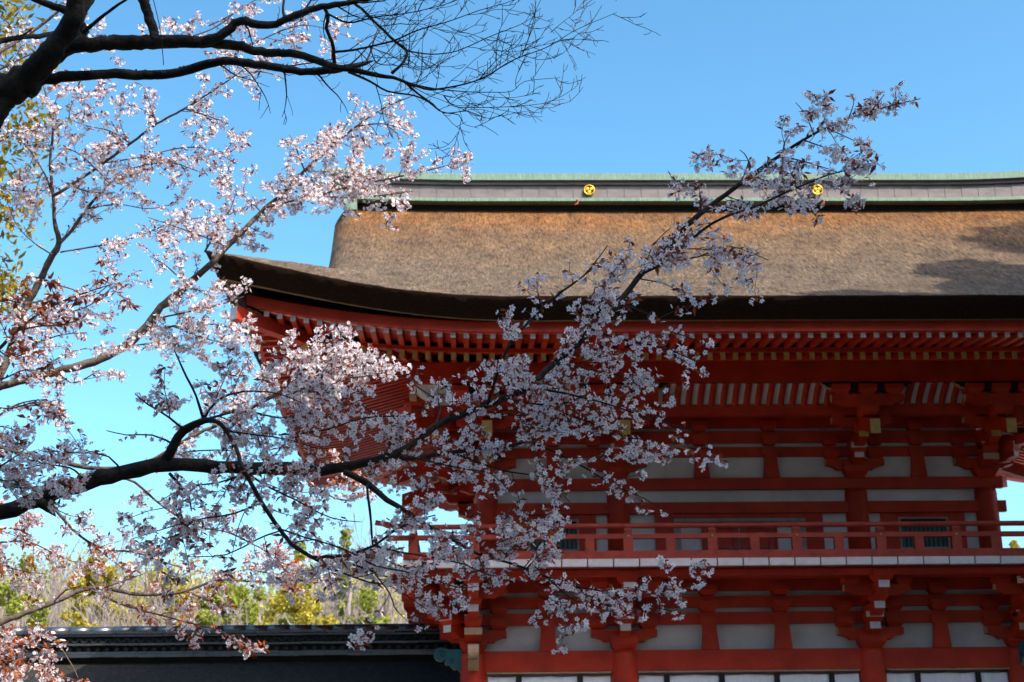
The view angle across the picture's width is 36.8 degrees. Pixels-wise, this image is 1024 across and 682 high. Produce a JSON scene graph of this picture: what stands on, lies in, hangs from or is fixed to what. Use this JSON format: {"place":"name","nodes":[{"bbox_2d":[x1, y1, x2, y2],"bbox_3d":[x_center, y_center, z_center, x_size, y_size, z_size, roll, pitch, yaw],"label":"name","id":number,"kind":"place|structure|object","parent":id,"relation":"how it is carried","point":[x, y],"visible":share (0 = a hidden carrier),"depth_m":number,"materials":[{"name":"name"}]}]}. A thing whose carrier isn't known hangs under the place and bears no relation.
{"place":"outdoors","nodes":[
{"label":"outdoors","id":0,"kind":"place"},
{"bbox_2d":[0,517,423,626],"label":"distant wood","id":1,"kind":"object","parent":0,"point":[329,609],"visible":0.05,"depth_m":81.13,"materials":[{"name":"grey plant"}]},
{"bbox_2d":[0,0,1023,597],"label":"sky","id":2,"kind":"structure","parent":0,"point":[719,74],"materials":[{"name":"blue"}]},
{"bbox_2d":[206,167,1023,681],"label":"shrine gate","id":3,"kind":"structure","parent":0,"point":[850,405],"depth_m":26.33,"materials":[{"name":"paint"}]},
{"bbox_2d":[488,675,610,681],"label":"curtain","id":4,"kind":"object","parent":3,"relation":"hanging from","point":[580,678],"visible":1,"depth_m":25.84,"materials":[{"name":"white fabric"}]},
{"bbox_2d":[528,519,578,550],"bbox_3d":[0.724,3.378,26.707,0.874,0.555,0.060,0,-18,-2],"label":"window","id":5,"kind":"structure","parent":3,"relation":"in","point":[571,545],"depth_m":26.68,"materials":[{"name":"grey wood"}]},
{"bbox_2d":[673,513,806,549],"bbox_3d":[3.965,3.516,26.736,2.310,1.042,0.092,0,-18,-2],"label":"door","id":6,"kind":"structure","parent":3,"relation":"in","point":[765,543],"depth_m":26.81,"materials":[{"name":"red wood"}]},
{"bbox_2d":[639,673,858,681],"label":"curtain","id":7,"kind":"object","parent":3,"relation":"hanging from","point":[833,677],"visible":1,"depth_m":25.93,"materials":[{"name":"white fabric"}]},
{"bbox_2d":[898,517,950,548],"bbox_3d":[7.202,3.356,26.893,0.874,0.555,0.060,0,-18,-2],"label":"window","id":8,"kind":"structure","parent":3,"relation":"in","point":[905,542],"depth_m":26.90,"materials":[{"name":"grey wood"}]},
{"bbox_2d":[887,672,1007,681],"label":"curtain","id":9,"kind":"object","parent":3,"relation":"hanging from","point":[954,677],"visible":1,"depth_m":26.02,"materials":[{"name":"white fabric"}]},
{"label":"gravel court","id":10,"kind":"structure","parent":0,"visible":0},
{"bbox_2d":[0,575,42,626],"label":"bare grey tree","id":11,"kind":"object","parent":10,"relation":"on","point":[24,596],"visible":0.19,"depth_m":56.18,"materials":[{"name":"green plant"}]},
{"bbox_2d":[0,552,51,626],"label":"thin tree","id":12,"kind":"object","parent":10,"relation":"on","point":[9,606],"visible":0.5,"depth_m":53.93,"materials":[{"name":"green plant"}]},
{"bbox_2d":[0,0,85,340],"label":"olive leaved tree","id":13,"kind":"object","parent":10,"relation":"on","point":[9,285],"visible":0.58,"depth_m":15.53,"materials":[{"name":"green plant"}]},
{"bbox_2d":[0,523,111,626],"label":"bare grey tree","id":14,"kind":"object","parent":10,"relation":"on","point":[50,598],"visible":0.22,"depth_m":60.13,"materials":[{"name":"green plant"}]},
{"bbox_2d":[60,554,127,626],"bbox_3d":[-15.554,13.555,56.198,2.894,11.766,2.923,-4,-18,9],"label":"evergreen tree","id":15,"kind":"object","parent":10,"relation":"on","point":[80,621],"visible":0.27,"depth_m":57.18,"materials":[{"name":"green plant"}]},
{"bbox_2d":[66,546,206,626],"bbox_3d":[-12.537,11.764,49.307,4.546,10.922,9.347,0,-18,-2],"label":"bare grey tree","id":16,"kind":"object","parent":10,"relation":"on","point":[121,596],"visible":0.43,"depth_m":51.15,"materials":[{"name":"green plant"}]},
{"bbox_2d":[0,0,360,435],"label":"cherry tree","id":17,"kind":"object","parent":10,"relation":"on","point":[130,171],"visible":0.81,"depth_m":13.20,"materials":[{"name":"pink plant"}]},
{"bbox_2d":[186,581,242,625],"bbox_3d":[-10.237,13.581,54.248,2.838,10.438,2.970,0,-18,-2],"label":"evergreen tree","id":18,"kind":"object","parent":10,"relation":"on","point":[205,618],"visible":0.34,"depth_m":55.12,"materials":[{"name":"green plant"}]},
{"bbox_2d":[209,582,247,625],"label":"bare grey tree","id":19,"kind":"object","parent":10,"relation":"on","point":[219,620],"visible":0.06,"depth_m":53.26,"materials":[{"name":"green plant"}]},
{"bbox_2d":[237,585,288,624],"bbox_3d":[-9.534,14.170,56.460,2.513,10.620,2.808,7,-19,-22],"label":"thin tree","id":20,"kind":"object","parent":10,"relation":"on","point":[253,612],"visible":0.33,"depth_m":57.55,"materials":[{"name":"green plant"}]},
{"bbox_2d":[256,621,271,624],"bbox_3d":[-7.410,12.002,44.802,1.570,7.647,1.937,2,-18,-10],"label":"bush","id":21,"kind":"object","parent":10,"relation":"on","point":[262,623],"visible":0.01,"depth_m":45.78,"materials":[{"name":"yellow plant"}]},
{"bbox_2d":[262,583,324,624],"bbox_3d":[-7.026,12.723,50.362,2.772,9.673,3.739,8,-19,-25],"label":"evergreen tree","id":22,"kind":"object","parent":10,"relation":"on","point":[303,613],"visible":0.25,"depth_m":51.28,"materials":[{"name":"yellow plant"}]},
{"bbox_2d":[313,613,339,624],"bbox_3d":[-5.374,11.913,44.934,2.288,7.876,2.188,0,-18,-2],"label":"bush","id":23,"kind":"object","parent":10,"relation":"on","point":[326,620],"visible":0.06,"depth_m":45.70,"materials":[{"name":"yellow plant"}]},
{"bbox_2d":[277,570,406,623],"bbox_3d":[-5.883,13.278,54.072,6.762,10.785,3.897,3,-18,-11],"label":"bare grey tree","id":24,"kind":"object","parent":10,"relation":"on","point":[344,620],"visible":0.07,"depth_m":55.57,"materials":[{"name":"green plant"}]},
{"bbox_2d":[355,586,393,623],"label":"thin tree","id":25,"kind":"object","parent":10,"relation":"on","point":[367,601],"visible":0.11,"depth_m":51.53,"materials":[{"name":"green plant"}]},
{"bbox_3d":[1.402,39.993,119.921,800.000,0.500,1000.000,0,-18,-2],"label":"ground","id":26,"kind":"structure","parent":0,"visible":0},
{"bbox_2d":[0,256,142,461],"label":"cherry tree","id":27,"kind":"object","parent":26,"relation":"on","point":[44,307],"visible":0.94,"depth_m":9.32,"materials":[{"name":"pink plant"}]},
{"bbox_2d":[15,509,151,626],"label":"bare grey tree","id":28,"kind":"object","parent":26,"relation":"on","point":[59,612],"visible":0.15,"depth_m":73.13,"materials":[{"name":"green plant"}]},
{"bbox_2d":[109,567,197,626],"bbox_3d":[-13.541,14.459,58.974,4.794,11.718,4.279,0,-18,-2],"label":"evergreen tree","id":29,"kind":"object","parent":26,"relation":"on","point":[184,587],"visible":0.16,"depth_m":60.21,"materials":[{"name":"green plant"}]},
{"bbox_2d":[0,448,382,681],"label":"cherry tree","id":30,"kind":"object","parent":26,"relation":"on","point":[19,665],"visible":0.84,"depth_m":11.30,"materials":[{"name":"pink plant"}]},
{"bbox_2d":[0,623,463,681],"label":"roofed wall","id":31,"kind":"structure","parent":26,"relation":"on","point":[396,652],"depth_m":27.82,"materials":[{"name":"grey tile"}]},
{"bbox_2d":[0,91,473,482],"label":"cherry tree","id":32,"kind":"object","parent":26,"relation":"on","point":[313,191],"visible":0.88,"depth_m":11.68,"materials":[{"name":"pink plant"}]},
{"bbox_2d":[231,578,250,624],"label":"thin tree","id":33,"kind":"object","parent":26,"relation":"on","point":[245,601],"visible":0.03,"depth_m":74.24,"materials":[{"name":"green plant"}]},
{"bbox_2d":[277,542,314,624],"bbox_3d":[-8.375,14.141,60.048,2.767,12.840,2.691,0,-18,-2],"label":"conifer tree","id":34,"kind":"object","parent":26,"relation":"on","point":[299,554],"visible":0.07,"depth_m":61.63,"materials":[{"name":"green plant"}]},
{"bbox_2d":[0,0,660,164],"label":"bare tree","id":35,"kind":"object","parent":26,"relation":"on","point":[31,75],"visible":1,"depth_m":7.75,"materials":[{"name":"brown plant"}]},
{"bbox_2d":[335,527,355,623],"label":"conifer tree","id":36,"kind":"object","parent":26,"relation":"on","point":[345,536],"visible":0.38,"depth_m":74.03,"materials":[{"name":"green plant"}]},
{"bbox_2d":[308,503,427,623],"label":"bare grey tree","id":37,"kind":"object","parent":26,"relation":"on","point":[385,611],"visible":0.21,"depth_m":68.98,"materials":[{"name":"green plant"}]},
{"bbox_2d":[0,79,920,654],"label":"cherry tree","id":38,"kind":"object","parent":26,"relation":"on","point":[368,561],"visible":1,"depth_m":7.21,"materials":[{"name":"pink plant"}]},
{"bbox_2d":[1008,540,1019,547],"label":"evergreen tree","id":39,"kind":"object","parent":26,"relation":"on","point":[1013,544],"visible":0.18,"depth_m":69.71,"materials":[{"name":"yellow plant"}]}
]}

